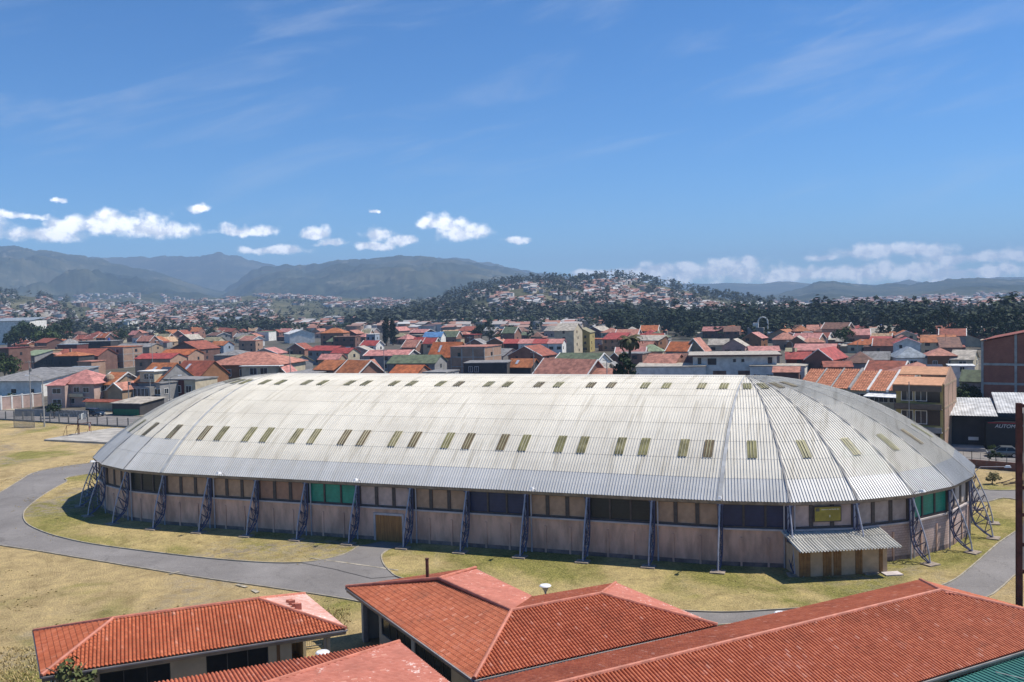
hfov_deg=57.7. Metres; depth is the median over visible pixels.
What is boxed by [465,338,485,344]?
house
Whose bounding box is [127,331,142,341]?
house
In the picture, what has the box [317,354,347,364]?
house
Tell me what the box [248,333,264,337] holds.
house
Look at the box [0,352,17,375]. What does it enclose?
tree
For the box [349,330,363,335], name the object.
house
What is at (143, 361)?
house
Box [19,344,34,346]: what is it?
house
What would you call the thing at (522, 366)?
house
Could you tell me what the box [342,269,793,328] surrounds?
hill wood
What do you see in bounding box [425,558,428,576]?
flue pipe
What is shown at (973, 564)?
kerb
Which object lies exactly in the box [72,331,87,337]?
house
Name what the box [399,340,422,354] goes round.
house
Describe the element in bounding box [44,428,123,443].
court slab
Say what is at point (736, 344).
house
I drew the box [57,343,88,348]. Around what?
house
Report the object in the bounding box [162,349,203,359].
house
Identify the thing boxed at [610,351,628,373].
house
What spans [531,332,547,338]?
house
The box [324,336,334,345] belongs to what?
house
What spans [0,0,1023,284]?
sky
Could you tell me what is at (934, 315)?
tree
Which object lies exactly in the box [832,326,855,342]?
tree
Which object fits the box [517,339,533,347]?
house
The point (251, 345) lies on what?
house
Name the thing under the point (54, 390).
window
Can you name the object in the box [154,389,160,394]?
window
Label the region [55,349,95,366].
house
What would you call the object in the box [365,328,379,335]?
house
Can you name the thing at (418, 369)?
house
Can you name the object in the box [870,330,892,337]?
house
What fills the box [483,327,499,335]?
house
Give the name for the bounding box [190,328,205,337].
house
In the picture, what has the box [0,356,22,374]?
tree
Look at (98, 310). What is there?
hillside houses
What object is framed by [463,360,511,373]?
house
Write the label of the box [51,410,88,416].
stone wall
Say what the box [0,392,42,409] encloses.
boundary wall
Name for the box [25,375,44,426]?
street lamp
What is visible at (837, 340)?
house
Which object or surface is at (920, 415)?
window
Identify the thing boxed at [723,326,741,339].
house
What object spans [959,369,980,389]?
house
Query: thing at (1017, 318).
tree
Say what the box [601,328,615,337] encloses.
house
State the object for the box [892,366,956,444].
apartment house
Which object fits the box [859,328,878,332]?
house
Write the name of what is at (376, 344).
house
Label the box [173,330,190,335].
house
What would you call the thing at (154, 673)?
window
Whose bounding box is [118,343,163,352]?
house
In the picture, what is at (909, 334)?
house
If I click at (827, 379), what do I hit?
terraced house
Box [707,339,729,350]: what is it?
house
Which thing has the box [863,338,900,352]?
house
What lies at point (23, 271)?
mountains
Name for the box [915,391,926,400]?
window
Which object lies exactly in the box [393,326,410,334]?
house
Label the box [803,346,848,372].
house
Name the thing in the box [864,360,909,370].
house
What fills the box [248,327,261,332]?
house
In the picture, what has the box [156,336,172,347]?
house
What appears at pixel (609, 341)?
house
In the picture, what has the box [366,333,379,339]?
house
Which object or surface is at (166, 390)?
window
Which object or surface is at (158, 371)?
house
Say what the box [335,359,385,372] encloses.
house
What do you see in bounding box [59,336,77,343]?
house
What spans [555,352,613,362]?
house
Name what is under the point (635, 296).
hillside houses
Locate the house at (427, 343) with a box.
[421,338,440,354]
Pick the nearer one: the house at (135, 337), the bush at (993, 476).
the bush at (993, 476)
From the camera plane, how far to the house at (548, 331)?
614.93 m
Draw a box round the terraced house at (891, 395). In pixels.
[883,375,923,410]
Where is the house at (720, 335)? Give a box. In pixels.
[717,325,743,338]
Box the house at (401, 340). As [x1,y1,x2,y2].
[397,334,413,343]
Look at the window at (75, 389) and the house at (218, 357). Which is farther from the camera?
the house at (218, 357)
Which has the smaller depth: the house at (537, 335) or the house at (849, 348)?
the house at (849, 348)
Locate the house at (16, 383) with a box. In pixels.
[0,367,95,395]
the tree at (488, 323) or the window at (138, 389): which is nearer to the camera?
the window at (138, 389)
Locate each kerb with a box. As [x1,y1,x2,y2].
[0,462,1014,625]
[23,472,358,562]
[169,557,396,592]
[381,497,1014,612]
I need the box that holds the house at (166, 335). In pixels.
[156,334,172,336]
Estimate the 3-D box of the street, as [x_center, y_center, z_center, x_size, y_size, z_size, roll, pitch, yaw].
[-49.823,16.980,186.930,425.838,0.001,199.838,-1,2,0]
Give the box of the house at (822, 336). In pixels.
[793,333,826,343]
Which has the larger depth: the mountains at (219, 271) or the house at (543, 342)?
the mountains at (219, 271)
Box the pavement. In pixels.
[3,409,141,415]
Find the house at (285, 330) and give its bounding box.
[280,327,293,335]
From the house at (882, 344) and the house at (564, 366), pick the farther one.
the house at (882, 344)
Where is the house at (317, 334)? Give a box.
[315,330,325,337]
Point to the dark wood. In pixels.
(690, 321)
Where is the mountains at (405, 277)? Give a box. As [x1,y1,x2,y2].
[220,255,548,299]
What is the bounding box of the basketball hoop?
[77,413,85,429]
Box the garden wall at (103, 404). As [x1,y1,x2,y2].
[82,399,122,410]
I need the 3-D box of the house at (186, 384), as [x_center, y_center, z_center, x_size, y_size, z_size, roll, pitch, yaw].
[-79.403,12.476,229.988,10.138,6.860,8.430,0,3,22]
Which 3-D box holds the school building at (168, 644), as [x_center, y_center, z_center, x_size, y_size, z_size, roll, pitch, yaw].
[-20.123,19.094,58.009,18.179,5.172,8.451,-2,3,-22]
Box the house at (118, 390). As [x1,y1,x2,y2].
[105,381,138,398]
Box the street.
[0,410,1014,462]
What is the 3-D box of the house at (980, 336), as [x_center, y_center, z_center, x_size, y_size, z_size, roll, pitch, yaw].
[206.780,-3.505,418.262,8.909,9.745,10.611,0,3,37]
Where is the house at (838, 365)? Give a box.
[820,361,853,381]
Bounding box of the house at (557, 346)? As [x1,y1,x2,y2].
[547,339,566,354]
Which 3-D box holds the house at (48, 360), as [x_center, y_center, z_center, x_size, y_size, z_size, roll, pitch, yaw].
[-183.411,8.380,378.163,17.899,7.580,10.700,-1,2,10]
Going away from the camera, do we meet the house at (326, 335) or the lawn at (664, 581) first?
the lawn at (664, 581)
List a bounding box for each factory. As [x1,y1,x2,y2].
[0,317,46,344]
[116,318,138,327]
[207,317,240,321]
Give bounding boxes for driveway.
[303,541,407,577]
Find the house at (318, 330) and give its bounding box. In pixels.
[311,327,326,332]
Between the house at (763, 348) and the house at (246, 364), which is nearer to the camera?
the house at (246, 364)
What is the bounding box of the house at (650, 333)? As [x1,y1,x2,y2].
[639,333,664,335]
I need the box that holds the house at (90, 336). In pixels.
[85,335,97,339]
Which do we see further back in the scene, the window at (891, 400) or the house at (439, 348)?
the house at (439, 348)
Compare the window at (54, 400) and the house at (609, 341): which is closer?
the window at (54, 400)
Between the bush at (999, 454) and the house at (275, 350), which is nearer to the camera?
the bush at (999, 454)
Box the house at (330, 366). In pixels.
[312,360,345,372]
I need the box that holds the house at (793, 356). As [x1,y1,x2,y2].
[785,348,811,362]
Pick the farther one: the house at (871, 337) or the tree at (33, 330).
the tree at (33, 330)
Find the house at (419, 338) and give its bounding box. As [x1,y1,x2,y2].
[413,337,426,340]
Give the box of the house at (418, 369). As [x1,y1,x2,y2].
[389,365,430,373]
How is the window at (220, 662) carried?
in the school building at (168, 644)
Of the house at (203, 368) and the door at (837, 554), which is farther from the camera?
the house at (203, 368)
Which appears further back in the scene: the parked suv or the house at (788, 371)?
the house at (788, 371)
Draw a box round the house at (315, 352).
[307,345,345,364]
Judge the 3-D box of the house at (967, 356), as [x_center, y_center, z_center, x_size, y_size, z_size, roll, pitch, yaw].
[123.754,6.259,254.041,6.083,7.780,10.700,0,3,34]
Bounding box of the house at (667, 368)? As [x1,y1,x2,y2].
[635,363,705,374]
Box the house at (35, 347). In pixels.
[30,343,48,350]
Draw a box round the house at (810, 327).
[806,325,821,330]
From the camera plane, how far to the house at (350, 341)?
457.51 m
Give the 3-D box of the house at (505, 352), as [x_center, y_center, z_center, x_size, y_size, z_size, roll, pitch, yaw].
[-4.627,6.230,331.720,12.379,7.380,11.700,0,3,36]
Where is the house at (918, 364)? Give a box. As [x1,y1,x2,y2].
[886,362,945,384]
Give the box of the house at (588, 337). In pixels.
[582,327,594,351]
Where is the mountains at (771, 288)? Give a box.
[661,277,1023,299]
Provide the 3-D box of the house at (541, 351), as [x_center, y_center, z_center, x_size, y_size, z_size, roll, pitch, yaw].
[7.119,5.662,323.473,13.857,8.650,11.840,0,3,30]
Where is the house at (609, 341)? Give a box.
[598,332,630,350]
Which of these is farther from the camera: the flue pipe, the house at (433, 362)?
the house at (433, 362)
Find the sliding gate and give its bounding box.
[13,411,34,426]
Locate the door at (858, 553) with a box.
[855,549,862,573]
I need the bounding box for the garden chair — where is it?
[306,639,322,647]
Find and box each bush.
[985,472,1001,483]
[987,450,1005,460]
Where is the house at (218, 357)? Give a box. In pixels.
[213,350,249,360]
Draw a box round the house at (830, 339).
[801,332,835,343]
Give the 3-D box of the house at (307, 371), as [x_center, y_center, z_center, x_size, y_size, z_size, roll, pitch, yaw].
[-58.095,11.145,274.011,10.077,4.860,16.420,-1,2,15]
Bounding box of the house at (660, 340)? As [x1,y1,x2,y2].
[637,333,666,349]
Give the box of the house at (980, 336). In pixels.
[964,326,984,338]
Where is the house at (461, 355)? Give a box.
[450,344,501,373]
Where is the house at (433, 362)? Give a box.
[386,354,447,372]
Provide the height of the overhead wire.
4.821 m
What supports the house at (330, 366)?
on the ground at (283, 345)
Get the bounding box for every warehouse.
[255,331,275,340]
[283,329,314,343]
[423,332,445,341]
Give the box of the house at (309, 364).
[282,354,313,369]
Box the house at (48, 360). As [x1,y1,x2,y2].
[33,352,61,368]
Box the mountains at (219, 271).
[88,252,567,290]
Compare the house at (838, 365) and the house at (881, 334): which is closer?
the house at (838, 365)
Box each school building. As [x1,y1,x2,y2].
[32,592,347,681]
[158,639,449,681]
[345,566,717,681]
[480,578,1023,681]
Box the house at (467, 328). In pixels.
[458,326,476,333]
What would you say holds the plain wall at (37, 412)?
on the street
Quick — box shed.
[949,656,1023,681]
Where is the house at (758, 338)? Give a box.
[743,328,768,345]
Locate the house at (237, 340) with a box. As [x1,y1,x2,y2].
[234,335,253,342]
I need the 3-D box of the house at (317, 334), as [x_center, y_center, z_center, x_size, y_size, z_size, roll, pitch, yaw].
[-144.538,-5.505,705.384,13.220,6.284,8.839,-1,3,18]
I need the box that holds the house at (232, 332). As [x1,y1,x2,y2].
[223,328,240,337]
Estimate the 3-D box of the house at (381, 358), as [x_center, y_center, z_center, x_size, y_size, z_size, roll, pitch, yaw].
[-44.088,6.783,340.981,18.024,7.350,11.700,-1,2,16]
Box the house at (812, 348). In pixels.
[794,344,838,352]
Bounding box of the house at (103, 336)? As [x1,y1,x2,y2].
[95,333,114,339]
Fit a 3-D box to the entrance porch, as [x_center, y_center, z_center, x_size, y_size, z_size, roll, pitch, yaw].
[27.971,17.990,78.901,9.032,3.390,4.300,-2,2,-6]
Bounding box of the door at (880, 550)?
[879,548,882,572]
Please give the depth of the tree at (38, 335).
527.83 m
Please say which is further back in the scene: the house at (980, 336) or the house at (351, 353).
the house at (980, 336)
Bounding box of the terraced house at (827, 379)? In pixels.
[817,368,851,386]
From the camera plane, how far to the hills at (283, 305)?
2149.56 m
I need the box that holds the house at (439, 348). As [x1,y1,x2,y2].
[428,342,464,368]
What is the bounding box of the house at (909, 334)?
[893,330,917,340]
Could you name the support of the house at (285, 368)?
on the ground at (283, 345)
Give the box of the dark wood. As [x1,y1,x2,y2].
[590,291,1023,337]
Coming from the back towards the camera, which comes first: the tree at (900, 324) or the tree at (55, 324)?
the tree at (55, 324)
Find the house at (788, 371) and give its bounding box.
[772,366,800,378]
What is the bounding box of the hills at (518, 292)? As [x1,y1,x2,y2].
[428,281,732,318]
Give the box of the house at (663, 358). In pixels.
[643,354,683,362]
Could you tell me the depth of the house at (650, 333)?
437.47 m
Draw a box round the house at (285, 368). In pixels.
[279,364,296,372]
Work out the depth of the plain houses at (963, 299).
1807.67 m
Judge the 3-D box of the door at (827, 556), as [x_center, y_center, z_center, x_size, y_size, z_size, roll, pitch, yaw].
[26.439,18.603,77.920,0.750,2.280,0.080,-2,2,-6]
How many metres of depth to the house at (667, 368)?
260.80 m
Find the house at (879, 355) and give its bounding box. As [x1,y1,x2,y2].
[863,351,890,360]
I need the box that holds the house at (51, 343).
[34,338,63,348]
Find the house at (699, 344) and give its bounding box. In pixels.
[689,337,711,351]
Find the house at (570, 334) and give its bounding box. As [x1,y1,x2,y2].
[553,323,582,352]
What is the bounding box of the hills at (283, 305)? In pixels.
[155,296,438,320]
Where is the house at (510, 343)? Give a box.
[503,339,519,349]
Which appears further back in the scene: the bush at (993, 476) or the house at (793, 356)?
the house at (793, 356)
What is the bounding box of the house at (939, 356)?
[923,348,957,366]
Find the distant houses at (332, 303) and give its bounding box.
[58,292,1023,312]
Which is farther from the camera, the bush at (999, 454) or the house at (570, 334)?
the house at (570, 334)
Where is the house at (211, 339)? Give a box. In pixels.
[204,337,225,342]
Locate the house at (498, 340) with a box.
[480,335,504,347]
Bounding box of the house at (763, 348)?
[746,346,780,362]
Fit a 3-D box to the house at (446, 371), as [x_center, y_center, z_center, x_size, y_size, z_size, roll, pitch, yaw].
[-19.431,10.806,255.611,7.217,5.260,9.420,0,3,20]
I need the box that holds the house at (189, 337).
[177,334,203,343]
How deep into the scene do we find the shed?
49.39 m
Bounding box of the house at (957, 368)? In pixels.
[946,364,975,386]
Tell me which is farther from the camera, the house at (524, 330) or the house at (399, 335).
the house at (524, 330)
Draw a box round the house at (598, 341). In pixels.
[595,338,601,347]
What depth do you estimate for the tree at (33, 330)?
558.58 m
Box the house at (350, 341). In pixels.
[333,336,360,347]
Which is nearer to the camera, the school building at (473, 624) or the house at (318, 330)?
the school building at (473, 624)
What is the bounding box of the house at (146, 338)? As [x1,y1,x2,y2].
[136,335,159,343]
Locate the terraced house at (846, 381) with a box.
[833,368,865,391]
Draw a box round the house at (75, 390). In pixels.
[45,369,105,407]
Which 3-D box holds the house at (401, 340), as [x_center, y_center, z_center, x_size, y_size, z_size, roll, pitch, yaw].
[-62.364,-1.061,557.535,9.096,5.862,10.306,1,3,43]
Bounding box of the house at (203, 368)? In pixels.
[180,360,229,382]
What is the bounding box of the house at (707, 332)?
[696,326,723,337]
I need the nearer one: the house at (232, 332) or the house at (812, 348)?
the house at (812, 348)
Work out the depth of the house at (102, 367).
312.92 m
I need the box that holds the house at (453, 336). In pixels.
[440,331,464,343]
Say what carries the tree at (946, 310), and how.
on the ground at (283, 345)
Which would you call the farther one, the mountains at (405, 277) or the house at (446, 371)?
the mountains at (405, 277)
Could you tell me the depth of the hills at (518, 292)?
1522.07 m
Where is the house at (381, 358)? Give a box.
[362,349,420,370]
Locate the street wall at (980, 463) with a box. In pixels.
[963,451,1014,470]
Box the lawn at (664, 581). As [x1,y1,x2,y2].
[24,460,1014,610]
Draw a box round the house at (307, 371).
[288,369,326,372]
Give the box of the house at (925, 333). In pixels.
[914,329,927,340]
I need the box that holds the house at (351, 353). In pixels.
[330,348,360,359]
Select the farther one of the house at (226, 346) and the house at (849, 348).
the house at (226, 346)
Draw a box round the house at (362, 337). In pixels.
[359,331,367,341]
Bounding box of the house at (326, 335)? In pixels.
[320,328,349,345]
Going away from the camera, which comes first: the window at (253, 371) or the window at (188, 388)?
the window at (188, 388)
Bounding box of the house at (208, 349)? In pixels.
[171,340,220,360]
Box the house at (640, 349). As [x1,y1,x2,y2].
[614,347,647,351]
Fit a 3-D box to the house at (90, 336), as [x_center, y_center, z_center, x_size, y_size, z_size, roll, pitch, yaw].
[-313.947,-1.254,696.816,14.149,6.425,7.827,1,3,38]
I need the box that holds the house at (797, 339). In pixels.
[786,335,807,347]
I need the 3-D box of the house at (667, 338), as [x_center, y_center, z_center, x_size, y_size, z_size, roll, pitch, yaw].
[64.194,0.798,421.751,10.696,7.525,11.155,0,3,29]
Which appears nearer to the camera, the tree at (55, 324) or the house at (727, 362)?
the house at (727, 362)
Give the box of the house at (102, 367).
[77,360,105,374]
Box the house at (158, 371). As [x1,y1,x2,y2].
[133,362,193,396]
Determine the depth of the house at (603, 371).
231.71 m
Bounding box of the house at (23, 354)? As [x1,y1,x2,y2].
[0,346,30,371]
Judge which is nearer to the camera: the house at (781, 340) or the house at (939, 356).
the house at (939, 356)
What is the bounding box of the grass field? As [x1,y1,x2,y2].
[0,420,1023,681]
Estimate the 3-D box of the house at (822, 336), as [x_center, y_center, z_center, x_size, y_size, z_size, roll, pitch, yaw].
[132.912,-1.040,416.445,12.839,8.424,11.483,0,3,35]
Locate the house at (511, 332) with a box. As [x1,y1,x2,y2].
[501,327,521,338]
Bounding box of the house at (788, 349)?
[784,348,796,352]
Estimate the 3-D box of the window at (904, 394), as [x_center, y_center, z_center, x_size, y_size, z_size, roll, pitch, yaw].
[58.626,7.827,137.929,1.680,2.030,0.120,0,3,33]
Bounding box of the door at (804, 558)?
[799,552,810,576]
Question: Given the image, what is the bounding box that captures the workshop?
[949,392,1023,451]
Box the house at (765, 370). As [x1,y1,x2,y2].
[749,363,808,379]
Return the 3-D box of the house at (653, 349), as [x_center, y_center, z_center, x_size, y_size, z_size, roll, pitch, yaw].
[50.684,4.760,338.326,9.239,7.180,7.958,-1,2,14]
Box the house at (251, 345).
[239,340,262,351]
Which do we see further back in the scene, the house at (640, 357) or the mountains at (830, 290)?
the mountains at (830, 290)
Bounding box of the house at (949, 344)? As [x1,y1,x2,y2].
[937,334,962,352]
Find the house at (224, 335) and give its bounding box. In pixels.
[206,332,229,340]
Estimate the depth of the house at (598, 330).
590.66 m
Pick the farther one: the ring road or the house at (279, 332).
the house at (279, 332)
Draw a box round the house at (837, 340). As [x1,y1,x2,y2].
[835,337,845,346]
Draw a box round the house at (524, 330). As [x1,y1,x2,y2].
[520,327,528,332]
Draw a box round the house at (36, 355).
[31,350,52,368]
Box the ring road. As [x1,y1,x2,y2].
[0,463,1014,623]
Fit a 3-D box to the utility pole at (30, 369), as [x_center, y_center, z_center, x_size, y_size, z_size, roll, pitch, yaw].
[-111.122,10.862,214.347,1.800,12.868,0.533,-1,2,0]
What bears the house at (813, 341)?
on the ground at (283, 345)
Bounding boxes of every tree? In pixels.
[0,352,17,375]
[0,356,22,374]
[2,328,26,346]
[11,320,35,337]
[23,325,52,341]
[30,328,60,340]
[45,323,68,338]
[45,402,61,417]
[46,656,97,681]
[48,325,62,338]
[60,318,73,338]
[112,328,129,339]
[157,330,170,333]
[205,327,216,334]
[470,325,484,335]
[484,320,494,339]
[525,324,533,338]
[617,334,642,369]
[825,314,838,321]
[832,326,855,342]
[859,313,869,328]
[875,311,891,332]
[892,318,911,333]
[907,315,936,334]
[925,309,942,334]
[938,305,959,328]
[955,312,987,337]
[957,382,979,392]
[957,387,972,397]
[968,388,982,397]
[987,307,1008,335]
[1009,308,1023,331]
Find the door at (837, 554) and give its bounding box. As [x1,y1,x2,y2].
[833,550,841,575]
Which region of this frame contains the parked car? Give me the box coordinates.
[986,445,1014,457]
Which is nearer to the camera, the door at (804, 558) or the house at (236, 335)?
the door at (804, 558)
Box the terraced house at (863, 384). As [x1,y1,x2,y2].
[850,369,886,398]
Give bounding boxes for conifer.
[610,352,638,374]
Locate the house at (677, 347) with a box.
[664,341,692,353]
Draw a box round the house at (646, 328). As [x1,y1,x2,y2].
[640,325,660,332]
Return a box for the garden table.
[315,649,329,654]
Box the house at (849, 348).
[840,339,871,352]
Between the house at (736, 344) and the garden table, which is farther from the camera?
the house at (736, 344)
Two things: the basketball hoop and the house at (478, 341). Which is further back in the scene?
the house at (478, 341)
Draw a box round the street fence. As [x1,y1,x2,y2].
[0,411,133,427]
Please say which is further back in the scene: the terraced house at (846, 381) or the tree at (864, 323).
the tree at (864, 323)
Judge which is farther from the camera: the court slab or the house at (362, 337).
the house at (362, 337)
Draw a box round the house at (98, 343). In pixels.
[78,338,122,347]
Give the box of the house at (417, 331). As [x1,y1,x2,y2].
[409,329,435,334]
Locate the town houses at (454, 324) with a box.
[170,316,615,333]
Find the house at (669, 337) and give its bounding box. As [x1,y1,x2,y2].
[653,332,671,342]
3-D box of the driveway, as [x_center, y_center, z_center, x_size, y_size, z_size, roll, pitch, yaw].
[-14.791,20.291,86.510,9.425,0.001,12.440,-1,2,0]
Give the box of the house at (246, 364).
[216,352,308,378]
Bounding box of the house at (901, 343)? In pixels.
[892,337,921,351]
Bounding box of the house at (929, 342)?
[920,335,964,352]
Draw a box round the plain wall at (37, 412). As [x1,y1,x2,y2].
[15,409,50,415]
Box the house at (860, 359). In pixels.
[845,351,873,369]
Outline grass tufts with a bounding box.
[0,458,834,681]
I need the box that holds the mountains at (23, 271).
[0,245,225,304]
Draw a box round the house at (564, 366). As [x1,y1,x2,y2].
[532,358,604,373]
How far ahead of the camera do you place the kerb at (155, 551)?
91.09 m
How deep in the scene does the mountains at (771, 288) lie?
7859.82 m
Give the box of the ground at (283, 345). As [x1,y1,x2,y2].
[0,309,980,425]
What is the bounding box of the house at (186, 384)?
[162,376,218,395]
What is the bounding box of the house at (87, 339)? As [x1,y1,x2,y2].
[78,336,93,340]
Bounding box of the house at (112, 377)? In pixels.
[102,372,136,398]
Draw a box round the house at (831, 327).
[821,319,854,337]
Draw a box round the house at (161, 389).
[154,381,178,402]
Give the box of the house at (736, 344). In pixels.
[721,338,749,350]
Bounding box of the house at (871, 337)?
[869,336,892,338]
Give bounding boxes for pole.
[25,360,32,408]
[1015,403,1023,606]
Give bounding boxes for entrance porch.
[780,526,903,576]
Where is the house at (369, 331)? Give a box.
[361,329,374,333]
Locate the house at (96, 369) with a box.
[73,366,99,372]
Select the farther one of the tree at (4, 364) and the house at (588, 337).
the house at (588, 337)
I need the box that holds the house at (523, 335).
[521,329,530,338]
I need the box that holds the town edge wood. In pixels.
[211,313,621,332]
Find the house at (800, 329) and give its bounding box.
[792,325,809,332]
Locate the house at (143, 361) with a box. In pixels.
[134,353,187,375]
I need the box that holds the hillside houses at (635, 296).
[438,277,765,316]
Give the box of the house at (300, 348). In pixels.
[286,343,311,355]
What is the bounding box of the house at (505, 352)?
[501,348,514,359]
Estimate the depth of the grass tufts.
64.52 m
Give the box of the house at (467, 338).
[462,330,481,342]
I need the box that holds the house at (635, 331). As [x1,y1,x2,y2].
[615,329,641,335]
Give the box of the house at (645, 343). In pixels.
[634,339,657,346]
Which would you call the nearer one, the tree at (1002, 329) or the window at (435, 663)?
the window at (435, 663)
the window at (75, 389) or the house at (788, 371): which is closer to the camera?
the window at (75, 389)
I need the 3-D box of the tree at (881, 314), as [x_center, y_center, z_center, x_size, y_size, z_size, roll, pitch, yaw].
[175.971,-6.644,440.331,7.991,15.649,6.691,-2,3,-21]
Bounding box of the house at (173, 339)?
[164,336,177,345]
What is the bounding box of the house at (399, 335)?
[389,333,405,343]
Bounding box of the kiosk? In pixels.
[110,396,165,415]
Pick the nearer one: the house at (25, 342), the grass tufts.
the grass tufts
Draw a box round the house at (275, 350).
[256,347,287,354]
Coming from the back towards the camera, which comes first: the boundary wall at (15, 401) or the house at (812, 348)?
the house at (812, 348)
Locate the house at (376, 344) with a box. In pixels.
[359,340,384,349]
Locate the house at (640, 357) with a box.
[621,352,650,369]
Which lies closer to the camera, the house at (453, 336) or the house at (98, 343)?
the house at (98, 343)
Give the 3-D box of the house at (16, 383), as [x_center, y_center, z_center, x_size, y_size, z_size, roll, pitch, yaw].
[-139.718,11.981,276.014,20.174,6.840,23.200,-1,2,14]
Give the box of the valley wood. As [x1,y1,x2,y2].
[0,288,439,334]
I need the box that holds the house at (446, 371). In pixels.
[422,369,459,373]
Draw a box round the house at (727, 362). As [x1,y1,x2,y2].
[688,351,781,374]
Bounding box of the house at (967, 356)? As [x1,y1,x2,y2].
[949,350,979,369]
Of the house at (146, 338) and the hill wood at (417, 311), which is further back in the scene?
the hill wood at (417, 311)
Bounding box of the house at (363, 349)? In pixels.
[355,345,373,359]
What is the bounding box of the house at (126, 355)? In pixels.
[101,346,142,367]
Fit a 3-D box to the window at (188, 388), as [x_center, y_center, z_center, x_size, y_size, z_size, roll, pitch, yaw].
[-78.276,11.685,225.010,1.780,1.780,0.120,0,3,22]
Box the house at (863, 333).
[846,328,870,341]
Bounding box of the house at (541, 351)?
[507,344,556,361]
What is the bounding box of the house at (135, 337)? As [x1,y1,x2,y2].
[132,334,146,342]
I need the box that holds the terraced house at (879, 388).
[863,369,900,407]
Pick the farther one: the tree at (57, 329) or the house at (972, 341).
the tree at (57, 329)
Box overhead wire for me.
[32,362,124,376]
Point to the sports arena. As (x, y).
(787, 437)
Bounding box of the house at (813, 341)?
[800,338,824,343]
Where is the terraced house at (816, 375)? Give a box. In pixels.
[803,368,833,382]
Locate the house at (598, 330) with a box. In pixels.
[589,324,608,337]
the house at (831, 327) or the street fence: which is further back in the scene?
the house at (831, 327)
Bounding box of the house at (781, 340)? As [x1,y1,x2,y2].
[772,333,794,348]
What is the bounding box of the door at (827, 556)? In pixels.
[823,551,831,575]
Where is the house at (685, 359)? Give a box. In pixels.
[672,353,692,362]
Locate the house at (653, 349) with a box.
[646,344,663,353]
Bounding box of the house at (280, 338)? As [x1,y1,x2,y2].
[277,336,283,340]
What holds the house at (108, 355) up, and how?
on the ground at (283, 345)
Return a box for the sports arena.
[75,373,1010,576]
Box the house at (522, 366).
[510,358,539,373]
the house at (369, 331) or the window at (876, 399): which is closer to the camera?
the window at (876, 399)
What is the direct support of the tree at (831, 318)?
on the ground at (283, 345)
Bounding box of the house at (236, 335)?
[233,333,249,340]
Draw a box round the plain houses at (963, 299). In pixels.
[731,296,1023,310]
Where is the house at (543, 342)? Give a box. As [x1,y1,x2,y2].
[532,339,548,347]
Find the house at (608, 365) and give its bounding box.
[602,363,612,367]
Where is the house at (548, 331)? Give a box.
[541,326,555,336]
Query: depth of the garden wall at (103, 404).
222.67 m
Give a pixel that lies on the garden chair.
(314, 645)
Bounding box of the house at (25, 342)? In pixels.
[12,341,34,346]
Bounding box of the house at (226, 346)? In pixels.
[212,341,234,353]
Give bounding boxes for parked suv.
[85,408,105,415]
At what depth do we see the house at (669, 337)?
467.26 m
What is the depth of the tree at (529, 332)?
540.00 m
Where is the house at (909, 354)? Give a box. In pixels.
[890,346,926,364]
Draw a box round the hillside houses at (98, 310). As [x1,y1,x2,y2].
[0,293,278,329]
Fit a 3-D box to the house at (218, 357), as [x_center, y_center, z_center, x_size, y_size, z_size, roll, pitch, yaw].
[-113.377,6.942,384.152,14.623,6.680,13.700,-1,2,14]
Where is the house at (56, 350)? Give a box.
[49,347,62,352]
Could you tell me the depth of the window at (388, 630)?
60.95 m
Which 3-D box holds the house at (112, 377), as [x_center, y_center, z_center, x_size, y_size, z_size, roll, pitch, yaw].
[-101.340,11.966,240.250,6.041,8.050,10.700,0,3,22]
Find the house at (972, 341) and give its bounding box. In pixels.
[966,334,985,346]
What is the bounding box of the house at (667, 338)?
[648,334,668,346]
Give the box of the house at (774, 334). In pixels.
[766,329,792,342]
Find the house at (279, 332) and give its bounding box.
[273,329,282,339]
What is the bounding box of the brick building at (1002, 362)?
[980,330,1023,409]
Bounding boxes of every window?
[48,359,52,364]
[52,388,60,393]
[52,399,61,404]
[73,387,79,391]
[83,387,88,392]
[99,663,170,681]
[137,388,140,395]
[141,388,144,395]
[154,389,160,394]
[164,388,168,393]
[185,386,191,392]
[206,647,268,673]
[249,368,256,374]
[260,368,267,373]
[382,618,410,649]
[415,642,450,681]
[708,358,715,364]
[870,397,878,401]
[879,397,887,402]
[889,398,895,402]
[901,391,912,400]
[901,409,912,420]
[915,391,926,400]
[915,410,926,423]
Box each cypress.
[381,316,390,345]
[389,318,396,344]
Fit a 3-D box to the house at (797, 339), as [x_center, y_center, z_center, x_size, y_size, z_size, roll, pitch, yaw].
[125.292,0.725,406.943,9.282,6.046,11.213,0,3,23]
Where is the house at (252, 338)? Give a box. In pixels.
[238,336,264,345]
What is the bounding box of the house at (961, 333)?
[938,328,966,349]
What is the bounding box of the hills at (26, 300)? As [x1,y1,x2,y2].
[7,296,298,321]
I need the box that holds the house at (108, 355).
[60,348,117,369]
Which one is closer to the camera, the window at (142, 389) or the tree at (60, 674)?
the tree at (60, 674)
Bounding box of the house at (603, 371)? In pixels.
[592,368,617,373]
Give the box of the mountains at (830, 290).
[744,277,1023,301]

